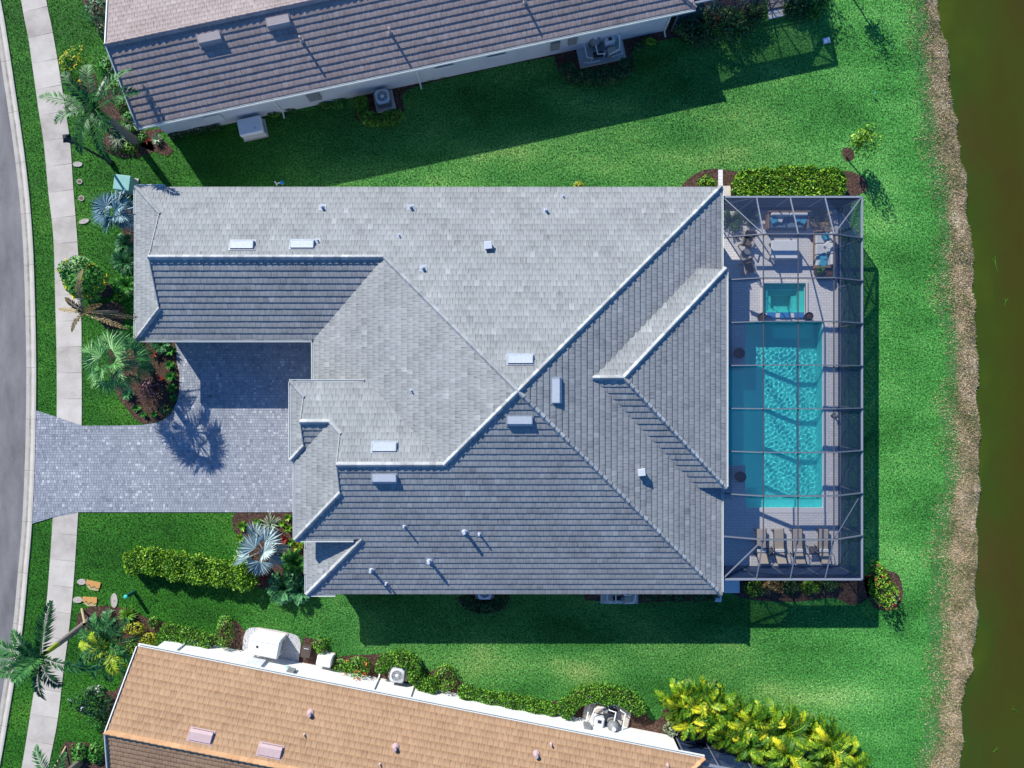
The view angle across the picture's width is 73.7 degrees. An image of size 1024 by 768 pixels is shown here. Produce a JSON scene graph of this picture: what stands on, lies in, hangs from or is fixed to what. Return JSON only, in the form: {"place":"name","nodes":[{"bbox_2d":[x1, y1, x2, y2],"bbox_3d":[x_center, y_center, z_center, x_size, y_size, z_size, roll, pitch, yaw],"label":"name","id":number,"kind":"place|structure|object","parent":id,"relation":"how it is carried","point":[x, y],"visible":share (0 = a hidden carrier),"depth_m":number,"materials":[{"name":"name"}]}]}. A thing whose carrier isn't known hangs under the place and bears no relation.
{"place":"outdoors","nodes":[
{"label":"outdoors","id":0,"kind":"place"},
{"bbox_2d":[0,59,25,703],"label":"road","id":1,"kind":"structure","parent":0,"point":[12,378],"depth_m":39.99,"materials":[{"name":"grey asphalt"}]},
{"bbox_2d":[0,0,36,764],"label":"kerb","id":2,"kind":"structure","parent":1,"relation":"on","point":[30,317],"depth_m":39.98,"materials":[{"name":"concrete"}]},
{"bbox_2d":[22,512,78,767],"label":"pavement","id":3,"kind":"structure","parent":0,"point":[43,722],"depth_m":39.97,"materials":[{"name":"concrete"}]},
{"bbox_2d":[21,0,81,425],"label":"pavement","id":4,"kind":"structure","parent":0,"point":[47,77],"depth_m":39.97,"materials":[{"name":"concrete"}]},
{"bbox_2d":[32,339,313,523],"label":"driveway","id":5,"kind":"structure","parent":0,"point":[216,440],"depth_m":39.95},
{"bbox_2d":[0,0,955,767],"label":"lawn","id":6,"kind":"structure","parent":0,"point":[502,664],"depth_m":40.00,"materials":[{"name":"plant"}]},
{"bbox_2d":[59,45,82,85],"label":"shrub","id":7,"kind":"object","parent":6,"relation":"on","point":[64,55],"visible":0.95,"depth_m":39.73,"materials":[{"name":"green plant"}]},
{"bbox_2d":[56,742,105,767],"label":"mulch bed","id":8,"kind":"object","parent":6,"relation":"on","point":[87,763],"visible":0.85,"depth_m":39.98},
{"bbox_2d":[32,744,82,767],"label":"royal palm","id":9,"kind":"object","parent":8,"relation":"on","point":[78,764],"visible":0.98,"depth_m":36.17,"materials":[{"name":"green plant"}]},
{"bbox_2d":[78,632,127,675],"bbox_3d":[-22.734,15.058,38.634,2.173,2.816,2.854,-40,90,0],"label":"shrub","id":10,"kind":"object","parent":6,"relation":"on","point":[91,636],"visible":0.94,"depth_m":37.50,"materials":[{"name":"green plant"}]},
{"bbox_2d":[97,283,111,297],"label":"mulch bed","id":11,"kind":"object","parent":6,"relation":"on","point":[107,292],"visible":0.61,"depth_m":39.98,"materials":[{"name":"brown soil"}]},
{"bbox_2d":[56,255,108,302],"bbox_3d":[-24.372,-5.985,38.896,2.638,2.257,2.290,43,90,0],"label":"flowering tree","id":12,"kind":"object","parent":11,"relation":"on","point":[68,275],"visible":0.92,"depth_m":38.32,"materials":[{"name":"green plant"}]},
{"bbox_2d":[96,302,124,328],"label":"mulch bed","id":13,"kind":"object","parent":6,"relation":"on","point":[112,306],"visible":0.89,"depth_m":39.98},
{"bbox_2d":[58,269,137,331],"bbox_3d":[-22.516,-3.771,38.103,4.058,3.818,2.975,40,90,0],"label":"tattered palm","id":14,"kind":"object","parent":13,"relation":"on","point":[81,310],"visible":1,"depth_m":36.61,"materials":[{"name":"brown plant"}]},
{"bbox_2d":[101,659,126,743],"bbox_3d":[-23.562,18.481,39.980,0.980,0.001,5.785,12,90,0],"label":"mulch bed","id":15,"kind":"object","parent":6,"relation":"on","point":[114,694],"visible":0.39,"depth_m":39.98,"materials":[{"name":"brown wood"}]},
{"bbox_2d":[69,684,114,716],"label":"bush","id":16,"kind":"object","parent":15,"relation":"on","point":[104,702],"visible":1,"depth_m":38.71,"materials":[{"name":"green plant"}]},
{"bbox_2d":[97,72,135,127],"bbox_3d":[-22.730,-16.738,39.980,2.701,0.001,2.733,25,90,0],"label":"mulch bed","id":17,"kind":"object","parent":6,"relation":"on","point":[111,110],"visible":0.25,"depth_m":39.98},
{"bbox_2d":[109,248,133,276],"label":"shrub","id":18,"kind":"object","parent":6,"relation":"on","point":[122,259],"visible":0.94,"depth_m":39.59,"materials":[{"name":"green plant"}]},
{"bbox_2d":[113,273,133,297],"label":"shrub","id":19,"kind":"object","parent":6,"relation":"on","point":[122,283],"visible":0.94,"depth_m":39.65,"materials":[{"name":"green plant"}]},
{"bbox_2d":[113,174,138,194],"bbox_3d":[-22.418,-11.576,39.600,1.050,0.800,1.000,7,90,0],"label":"transformer box","id":20,"kind":"object","parent":6,"relation":"on","point":[123,182],"visible":0.91,"depth_m":39.20,"materials":[{"name":"metal"}]},
{"bbox_2d":[122,205,133,251],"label":"mulch bed","id":21,"kind":"object","parent":6,"relation":"on","point":[126,232],"visible":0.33,"depth_m":39.98,"materials":[{"name":"brown soil"}]},
{"bbox_2d":[89,187,135,234],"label":"silver palm","id":22,"kind":"object","parent":21,"relation":"on","point":[109,201],"visible":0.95,"depth_m":38.09,"materials":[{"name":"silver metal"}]},
{"bbox_2d":[114,233,133,252],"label":"shrub","id":23,"kind":"object","parent":21,"relation":"on","point":[123,242],"visible":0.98,"depth_m":39.70,"materials":[{"name":"green plant"}]},
{"bbox_2d":[103,126,153,156],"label":"mulch bed","id":24,"kind":"object","parent":6,"relation":"on","point":[141,150],"visible":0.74,"depth_m":39.98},
{"bbox_2d":[38,64,140,162],"bbox_3d":[-21.518,-14.285,36.912,4.963,6.214,4.440,-29,90,0],"label":"royal palm","id":25,"kind":"object","parent":24,"relation":"on","point":[91,102],"visible":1,"depth_m":35.25,"materials":[{"name":"green plant"}]},
{"bbox_2d":[109,330,178,423],"bbox_3d":[-21.476,-0.426,39.980,4.298,0.001,5.501,0,90,0],"label":"mulch bed","id":26,"kind":"object","parent":6,"relation":"on","point":[161,370],"visible":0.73,"depth_m":39.98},
{"bbox_2d":[78,329,159,397],"bbox_3d":[-21.298,-1.114,37.595,3.830,4.810,3.948,0,90,0],"label":"fan palm","id":27,"kind":"object","parent":26,"relation":"on","point":[117,341],"visible":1,"depth_m":36.38,"materials":[{"name":"green plant"}]},
{"bbox_2d":[138,373,164,402],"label":"shrub","id":28,"kind":"object","parent":26,"relation":"on","point":[144,387],"visible":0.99,"depth_m":39.53,"materials":[{"name":"purple plant"}]},
{"bbox_2d":[121,545,260,592],"bbox_3d":[-18.551,10.588,39.429,7.984,1.144,1.918,8,90,0],"label":"hedge","id":29,"kind":"object","parent":6,"relation":"on","point":[231,582],"visible":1,"depth_m":39.11,"materials":[{"name":"green plant"}]},
{"bbox_2d":[166,124,222,139],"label":"hedge","id":30,"kind":"object","parent":6,"relation":"on","point":[209,128],"visible":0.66,"depth_m":39.65,"materials":[{"name":"green plant"}]},
{"bbox_2d":[237,115,268,141],"bbox_3d":[-15.068,-14.847,39.597,1.458,0.806,1.064,-12,90,0],"label":"generator","id":31,"kind":"object","parent":6,"relation":"on","point":[252,128],"visible":1,"depth_m":39.20,"materials":[{"name":"metal"}]},
{"bbox_2d":[232,512,304,600],"bbox_3d":[-14.026,10.071,39.980,4.727,0.001,5.334,0,90,0],"label":"mulch bed","id":32,"kind":"object","parent":6,"relation":"on","point":[246,517],"visible":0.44,"depth_m":39.98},
{"bbox_2d":[231,520,291,576],"bbox_3d":[-14.191,9.402,38.726,3.270,2.548,3.273,0,90,0],"label":"silver palm","id":33,"kind":"object","parent":32,"relation":"on","point":[258,534],"visible":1,"depth_m":38.35,"materials":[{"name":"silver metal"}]},
{"bbox_2d":[265,570,301,605],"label":"shrub","id":34,"kind":"object","parent":32,"relation":"on","point":[277,589],"visible":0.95,"depth_m":39.44,"materials":[{"name":"green plant"}]},
{"bbox_2d":[278,547,303,577],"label":"shrub","id":35,"kind":"object","parent":32,"relation":"on","point":[294,562],"visible":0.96,"depth_m":39.58,"materials":[{"name":"green plant"}]},
{"bbox_2d":[285,575,309,605],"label":"shrub","id":36,"kind":"object","parent":32,"relation":"on","point":[301,597],"visible":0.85,"depth_m":39.51,"materials":[{"name":"green plant"}]},
{"bbox_2d":[76,606,718,743],"bbox_3d":[-6.128,16.902,39.980,39.214,0.001,3.315,10,90,0],"label":"mulch bed","id":37,"kind":"object","parent":6,"relation":"on","point":[644,722],"visible":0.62,"depth_m":39.98,"materials":[{"name":"brown wood"}]},
{"bbox_2d":[0,600,101,700],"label":"royal palm","id":38,"kind":"object","parent":37,"relation":"on","point":[33,660],"visible":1,"depth_m":35.18,"materials":[{"name":"green plant"}]},
{"bbox_2d":[78,612,140,682],"bbox_3d":[-22.366,14.637,38.600,3.433,2.936,3.980,0,90,0],"label":"feather palm","id":39,"kind":"object","parent":37,"relation":"on","point":[119,649],"visible":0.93,"depth_m":37.55,"materials":[{"name":"green plant"}]},
{"bbox_2d":[159,621,214,648],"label":"hedge","id":40,"kind":"object","parent":37,"relation":"on","point":[168,637],"visible":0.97,"depth_m":39.39,"materials":[{"name":"green plant"}]},
{"bbox_2d":[213,615,234,648],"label":"shrub","id":41,"kind":"object","parent":37,"relation":"on","point":[222,635],"visible":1,"depth_m":39.47,"materials":[{"name":"green plant"}]},
{"bbox_2d":[242,627,300,661],"bbox_3d":[-13.907,15.382,39.965,3.771,0.001,1.981,14,90,0],"label":"gravel bed","id":42,"kind":"object","parent":37,"relation":"on","point":[292,649],"visible":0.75,"depth_m":39.97,"materials":[{"name":"white gravel"}]},
{"bbox_2d":[248,627,287,658],"bbox_3d":[-14.114,14.986,39.383,1.836,1.235,1.176,11,90,0],"label":"generator","id":43,"kind":"object","parent":42,"relation":"on","point":[267,643],"visible":1,"depth_m":38.80,"materials":[{"name":"metal"}]},
{"bbox_2d":[342,656,372,680],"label":"shrub","id":44,"kind":"object","parent":37,"relation":"on","point":[355,662],"visible":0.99,"depth_m":39.49,"materials":[{"name":"green plant"}]},
{"bbox_2d":[388,661,407,682],"bbox_3d":[-6.615,16.758,39.600,1.150,0.800,1.150,8,90,0],"label":"air conditioner","id":45,"kind":"object","parent":37,"relation":"on","point":[396,675],"visible":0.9,"depth_m":39.24,"materials":[{"name":"metal"}]},
{"bbox_2d":[375,648,438,694],"bbox_3d":[-5.926,16.490,39.510,3.948,0.983,1.846,23,90,0],"label":"hedge","id":46,"kind":"object","parent":37,"relation":"on","point":[389,662],"visible":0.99,"depth_m":39.26,"materials":[{"name":"green plant"}]},
{"bbox_2d":[433,663,457,692],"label":"shrub","id":47,"kind":"object","parent":37,"relation":"on","point":[446,689],"visible":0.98,"depth_m":39.40,"materials":[{"name":"green plant"}]},
{"bbox_2d":[457,683,556,716],"bbox_3d":[-0.295,18.380,39.591,5.950,0.820,1.051,11,90,0],"label":"hedge","id":48,"kind":"object","parent":37,"relation":"on","point":[477,693],"visible":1,"depth_m":39.39,"materials":[{"name":"green plant"}]},
{"bbox_2d":[556,682,646,719],"bbox_3d":[5.156,18.318,39.519,5.258,0.964,2.004,0,90,0],"label":"hedge","id":49,"kind":"object","parent":37,"relation":"on","point":[583,701],"visible":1,"depth_m":39.26,"materials":[{"name":"green plant"}]},
{"bbox_2d":[582,696,630,731],"bbox_3d":[5.536,19.376,39.465,2.750,1.070,1.750,11,90,0],"label":"pool pump set","id":50,"kind":"object","parent":37,"relation":"on","point":[612,717],"visible":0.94,"depth_m":39.62,"materials":[{"name":"plastic"}]},
{"bbox_2d":[653,678,704,724],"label":"areca palm","id":51,"kind":"object","parent":37,"relation":"on","point":[677,705],"visible":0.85,"depth_m":38.33,"materials":[{"name":"green plant"}]},
{"bbox_2d":[665,702,708,740],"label":"areca palm","id":52,"kind":"object","parent":37,"relation":"on","point":[689,730],"visible":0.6,"depth_m":38.35,"materials":[{"name":"green plant"}]},
{"bbox_2d":[708,718,748,750],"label":"areca palm","id":53,"kind":"object","parent":37,"relation":"on","point":[726,743],"visible":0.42,"depth_m":38.32,"materials":[{"name":"green plant"}]},
{"bbox_2d":[103,0,696,135],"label":"house","id":54,"kind":"structure","parent":6,"relation":"on","point":[192,64],"depth_m":36.52,"materials":[{"name":"grey tile"}]},
{"bbox_2d":[103,637,705,767],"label":"house","id":55,"kind":"structure","parent":6,"relation":"on","point":[178,705],"depth_m":36.52,"materials":[{"name":"beige tile"}]},
{"bbox_2d":[134,184,727,596],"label":"house","id":56,"kind":"structure","parent":6,"relation":"on","point":[513,390],"depth_m":35.55,"materials":[{"name":"grey tile"}]},
{"bbox_2d":[138,0,762,155],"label":"mulch bed","id":57,"kind":"object","parent":6,"relation":"on","point":[163,148],"visible":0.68,"depth_m":39.98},
{"bbox_2d":[354,95,404,127],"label":"hedge","id":58,"kind":"object","parent":57,"relation":"on","point":[363,105],"visible":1,"depth_m":39.20,"materials":[{"name":"green plant"}]},
{"bbox_2d":[373,88,395,112],"bbox_3d":[-7.460,-16.538,39.600,1.150,0.800,1.150,-12,90,0],"label":"air conditioner","id":59,"kind":"object","parent":57,"relation":"on","point":[384,99],"visible":0.98,"depth_m":39.26,"materials":[{"name":"metal"}]},
{"bbox_2d":[559,57,634,86],"bbox_3d":[4.918,-18.084,39.536,4.416,0.930,1.582,0,90,0],"label":"hedge","id":60,"kind":"object","parent":57,"relation":"on","point":[573,69],"visible":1,"depth_m":39.30,"materials":[{"name":"green plant"}]},
{"bbox_2d":[576,33,625,68],"bbox_3d":[5.162,-19.601,39.465,2.750,1.070,1.750,-12,90,0],"label":"pool pump set","id":61,"kind":"object","parent":57,"relation":"on","point":[595,52],"visible":0.88,"depth_m":39.90,"materials":[{"name":"metal"}]},
{"bbox_2d":[671,0,712,46],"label":"shrub","id":62,"kind":"object","parent":57,"relation":"on","point":[679,29],"visible":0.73,"depth_m":39.14,"materials":[{"name":"green plant"}]},
{"bbox_2d":[686,24,716,48],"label":"shrub","id":63,"kind":"object","parent":57,"relation":"on","point":[711,33],"visible":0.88,"depth_m":39.47,"materials":[{"name":"green plant"}]},
{"bbox_2d":[697,2,739,47],"bbox_3d":[11.943,-20.641,39.005,2.488,2.924,2.330,0,90,0],"label":"shrub","id":64,"kind":"object","parent":57,"relation":"on","point":[702,21],"visible":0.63,"depth_m":38.88,"materials":[{"name":"green plant"}]},
{"bbox_2d":[719,7,757,44],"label":"shrub","id":65,"kind":"object","parent":57,"relation":"on","point":[741,22],"visible":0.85,"depth_m":39.11,"materials":[{"name":"green plant"}]},
{"bbox_2d":[734,0,771,29],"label":"shrub","id":66,"kind":"object","parent":57,"relation":"on","point":[756,9],"visible":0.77,"depth_m":39.05,"materials":[{"name":"green plant"}]},
{"bbox_2d":[458,594,508,609],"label":"mulch bed","id":67,"kind":"object","parent":6,"relation":"on","point":[473,596],"visible":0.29,"depth_m":39.98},
{"bbox_2d":[460,594,508,613],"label":"hedge","id":68,"kind":"object","parent":67,"relation":"on","point":[479,604],"visible":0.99,"depth_m":39.38,"materials":[{"name":"green plant"}]},
{"bbox_2d":[583,594,713,601],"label":"mulch bed","id":69,"kind":"object","parent":6,"relation":"on","point":[592,597],"visible":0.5,"depth_m":39.98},
{"bbox_2d":[600,594,637,603],"bbox_3d":[6.284,12.157,39.572,2.200,0.856,1.400,0,90,0],"label":"pool pump set","id":70,"kind":"object","parent":69,"relation":"on","point":[619,598],"visible":0.48,"depth_m":39.92,"materials":[{"name":"plastic"}]},
{"bbox_2d":[675,675,726,719],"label":"areca palm","id":71,"kind":"object","parent":6,"relation":"on","point":[703,685],"visible":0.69,"depth_m":38.10,"materials":[{"name":"green plant"}]},
{"bbox_2d":[693,680,740,729],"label":"areca palm","id":72,"kind":"object","parent":6,"relation":"on","point":[725,701],"visible":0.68,"depth_m":38.14,"materials":[{"name":"green plant"}]},
{"bbox_2d":[710,693,752,738],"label":"areca palm","id":73,"kind":"object","parent":6,"relation":"on","point":[736,720],"visible":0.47,"depth_m":38.14,"materials":[{"name":"green plant"}]},
{"bbox_2d":[671,0,798,30],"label":"screen enclosure","id":74,"kind":"object","parent":6,"relation":"on","point":[705,5],"visible":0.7,"depth_m":38.66,"materials":[{"name":"grey metal"}]},
{"bbox_2d":[724,725,768,764],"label":"areca palm","id":75,"kind":"object","parent":6,"relation":"on","point":[754,754],"visible":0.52,"depth_m":38.10,"materials":[{"name":"green plant"}]},
{"bbox_2d":[726,697,776,749],"bbox_3d":[13.147,18.979,38.780,2.985,2.446,3.050,-27,90,0],"label":"areca palm","id":76,"kind":"object","parent":6,"relation":"on","point":[756,719],"visible":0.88,"depth_m":37.96,"materials":[{"name":"green plant"}]},
{"bbox_2d":[751,699,786,748],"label":"areca palm","id":77,"kind":"object","parent":6,"relation":"on","point":[764,734],"visible":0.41,"depth_m":38.23,"materials":[{"name":"green plant"}]},
{"bbox_2d":[681,169,867,195],"bbox_3d":[15.242,-11.747,39.980,11.253,0.001,1.714,0,90,0],"label":"mulch bed","id":78,"kind":"object","parent":6,"relation":"on","point":[856,183],"visible":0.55,"depth_m":39.98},
{"bbox_2d":[730,164,847,195],"bbox_3d":[16.017,-11.547,39.382,6.670,1.238,2.187,0,90,0],"label":"hedge","id":79,"kind":"object","parent":78,"relation":"on","point":[837,175],"visible":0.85,"depth_m":39.00,"materials":[{"name":"green plant"}]},
{"bbox_2d":[721,210,837,565],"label":"pool deck","id":80,"kind":"structure","parent":6,"relation":"on","point":[744,300],"depth_m":39.94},
{"bbox_2d":[723,209,743,231],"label":"potted palm","id":81,"kind":"object","parent":80,"relation":"on","point":[733,223],"visible":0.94,"depth_m":39.64,"materials":[{"name":"green plant"}]},
{"bbox_2d":[753,529,769,563],"bbox_3d":[14.460,9.360,39.556,0.800,0.778,1.923,0,90,0],"label":"sun lounger","id":82,"kind":"object","parent":80,"relation":"on","point":[764,556],"visible":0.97,"depth_m":39.59,"materials":[{"name":"beige fabric"}]},
{"bbox_2d":[728,322,827,512],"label":"swimming pool","id":83,"kind":"structure","parent":80,"relation":"in","point":[745,390],"depth_m":40.04,"materials":[{"name":"liquid"}]},
{"bbox_2d":[771,528,787,563],"bbox_3d":[15.498,9.360,39.556,0.800,0.778,1.923,-1,90,0],"label":"sun lounger","id":84,"kind":"object","parent":80,"relation":"on","point":[780,556],"visible":0.98,"depth_m":39.59,"materials":[{"name":"fabric"}]},
{"bbox_2d":[769,240,796,259],"bbox_3d":[15.735,-7.744,39.640,1.550,0.600,1.075,0,90,0],"label":"coffee table","id":85,"kind":"object","parent":80,"relation":"on","point":[783,249],"visible":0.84,"depth_m":39.34,"materials":[{"name":"white paint"}]},
{"bbox_2d":[761,281,807,317],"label":"spa","id":86,"kind":"object","parent":80,"relation":"in","point":[780,299],"visible":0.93,"depth_m":40.04,"materials":[{"name":"liquid"}]},
{"bbox_2d":[765,211,810,229],"bbox_3d":[15.964,-9.467,39.570,2.400,0.740,1.000,0,90,0],"label":"sofa","id":87,"kind":"object","parent":80,"relation":"on","point":[788,223],"visible":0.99,"depth_m":39.52,"materials":[{"name":"white fabric"}]},
{"bbox_2d":[723,196,862,579],"bbox_3d":[15.304,0.225,38.040,7.695,3.800,20.970,0,90,0],"label":"screen enclosure","id":88,"kind":"object","parent":80,"relation":"on","point":[846,220],"visible":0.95,"depth_m":37.96,"materials":[{"name":"grey metal"}]},
{"bbox_2d":[789,529,805,563],"bbox_3d":[16.576,9.360,39.556,0.800,0.778,1.923,-1,90,0],"label":"sun lounger","id":89,"kind":"object","parent":80,"relation":"on","point":[799,557],"visible":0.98,"depth_m":39.59,"materials":[{"name":"fabric"}]},
{"bbox_2d":[809,208,830,229],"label":"potted palm","id":90,"kind":"object","parent":80,"relation":"on","point":[822,217],"visible":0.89,"depth_m":39.74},
{"bbox_2d":[815,528,831,563],"bbox_3d":[18.068,9.360,39.556,0.800,0.778,1.923,1,90,0],"label":"sun lounger","id":91,"kind":"object","parent":80,"relation":"on","point":[823,551],"visible":0.89,"depth_m":39.59,"materials":[{"name":"fabric"}]},
{"bbox_2d":[812,230,835,268],"bbox_3d":[18.080,-7.796,39.570,1.050,0.740,2.200,0,90,0],"label":"sofa","id":92,"kind":"object","parent":80,"relation":"on","point":[819,242],"visible":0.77,"depth_m":39.52,"materials":[{"name":"white fabric"}]},
{"bbox_2d":[764,728,811,767],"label":"areca palm","id":93,"kind":"object","parent":6,"relation":"on","point":[793,755],"visible":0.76,"depth_m":37.99,"materials":[{"name":"green plant"}]},
{"bbox_2d":[763,697,815,757],"bbox_3d":[15.568,19.455,38.785,2.894,2.435,3.042,-29,90,0],"label":"areca palm","id":94,"kind":"object","parent":6,"relation":"on","point":[797,728],"visible":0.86,"depth_m":38.13,"materials":[{"name":"green plant"}]},
{"bbox_2d":[782,0,815,24],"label":"shrub","id":95,"kind":"object","parent":6,"relation":"on","point":[788,13],"visible":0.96,"depth_m":39.57,"materials":[{"name":"green plant"}]},
{"bbox_2d":[723,576,876,604],"bbox_3d":[16.867,12.024,39.980,9.361,0.001,1.827,0,90,0],"label":"mulch bed","id":96,"kind":"object","parent":6,"relation":"on","point":[851,592],"visible":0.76,"depth_m":39.98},
{"bbox_2d":[806,742,853,767],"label":"areca palm","id":97,"kind":"object","parent":6,"relation":"on","point":[826,762],"visible":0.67,"depth_m":38.18,"materials":[{"name":"green plant"}]},
{"bbox_2d":[806,712,853,767],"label":"areca palm","id":98,"kind":"object","parent":6,"relation":"on","point":[836,742],"visible":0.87,"depth_m":38.02,"materials":[{"name":"green plant"}]},
{"bbox_2d":[842,148,853,160],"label":"mulch bed","id":99,"kind":"object","parent":6,"relation":"on","point":[846,152],"visible":0.96,"depth_m":39.98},
{"bbox_2d":[846,123,881,158],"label":"tree","id":100,"kind":"object","parent":99,"relation":"on","point":[860,141],"visible":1,"depth_m":38.05,"materials":[{"name":"green plant"}]},
{"bbox_2d":[844,746,871,767],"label":"areca palm","id":101,"kind":"object","parent":6,"relation":"on","point":[863,763],"visible":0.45,"depth_m":38.31,"materials":[{"name":"green plant"}]},
{"bbox_2d":[864,571,902,609],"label":"mulch bed","id":102,"kind":"object","parent":6,"relation":"on","point":[895,577],"visible":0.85,"depth_m":39.98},
{"bbox_2d":[866,560,900,611],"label":"shrub","id":103,"kind":"object","parent":102,"relation":"on","point":[888,584],"visible":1,"depth_m":39.24,"materials":[{"name":"green plant"}]},
{"bbox_2d":[673,737,712,767],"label":"neighbour terrace","id":104,"kind":"structure","parent":0,"point":[677,744],"depth_m":39.98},
{"bbox_2d":[675,736,789,767],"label":"screen enclosure","id":105,"kind":"object","parent":104,"relation":"on","point":[719,758],"visible":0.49,"depth_m":38.67,"materials":[{"name":"grey metal"}]},
{"bbox_2d":[901,0,981,767],"bbox_3d":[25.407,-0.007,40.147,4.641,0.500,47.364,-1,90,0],"label":"dry grass","id":106,"kind":"structure","parent":0,"point":[971,561],"depth_m":40.06,"materials":[{"name":"beige sand"}]},
{"bbox_2d":[937,0,1023,767],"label":"pond water","id":107,"kind":"structure","parent":0,"point":[984,40],"depth_m":40.42,"materials":[{"name":"green liquid"}]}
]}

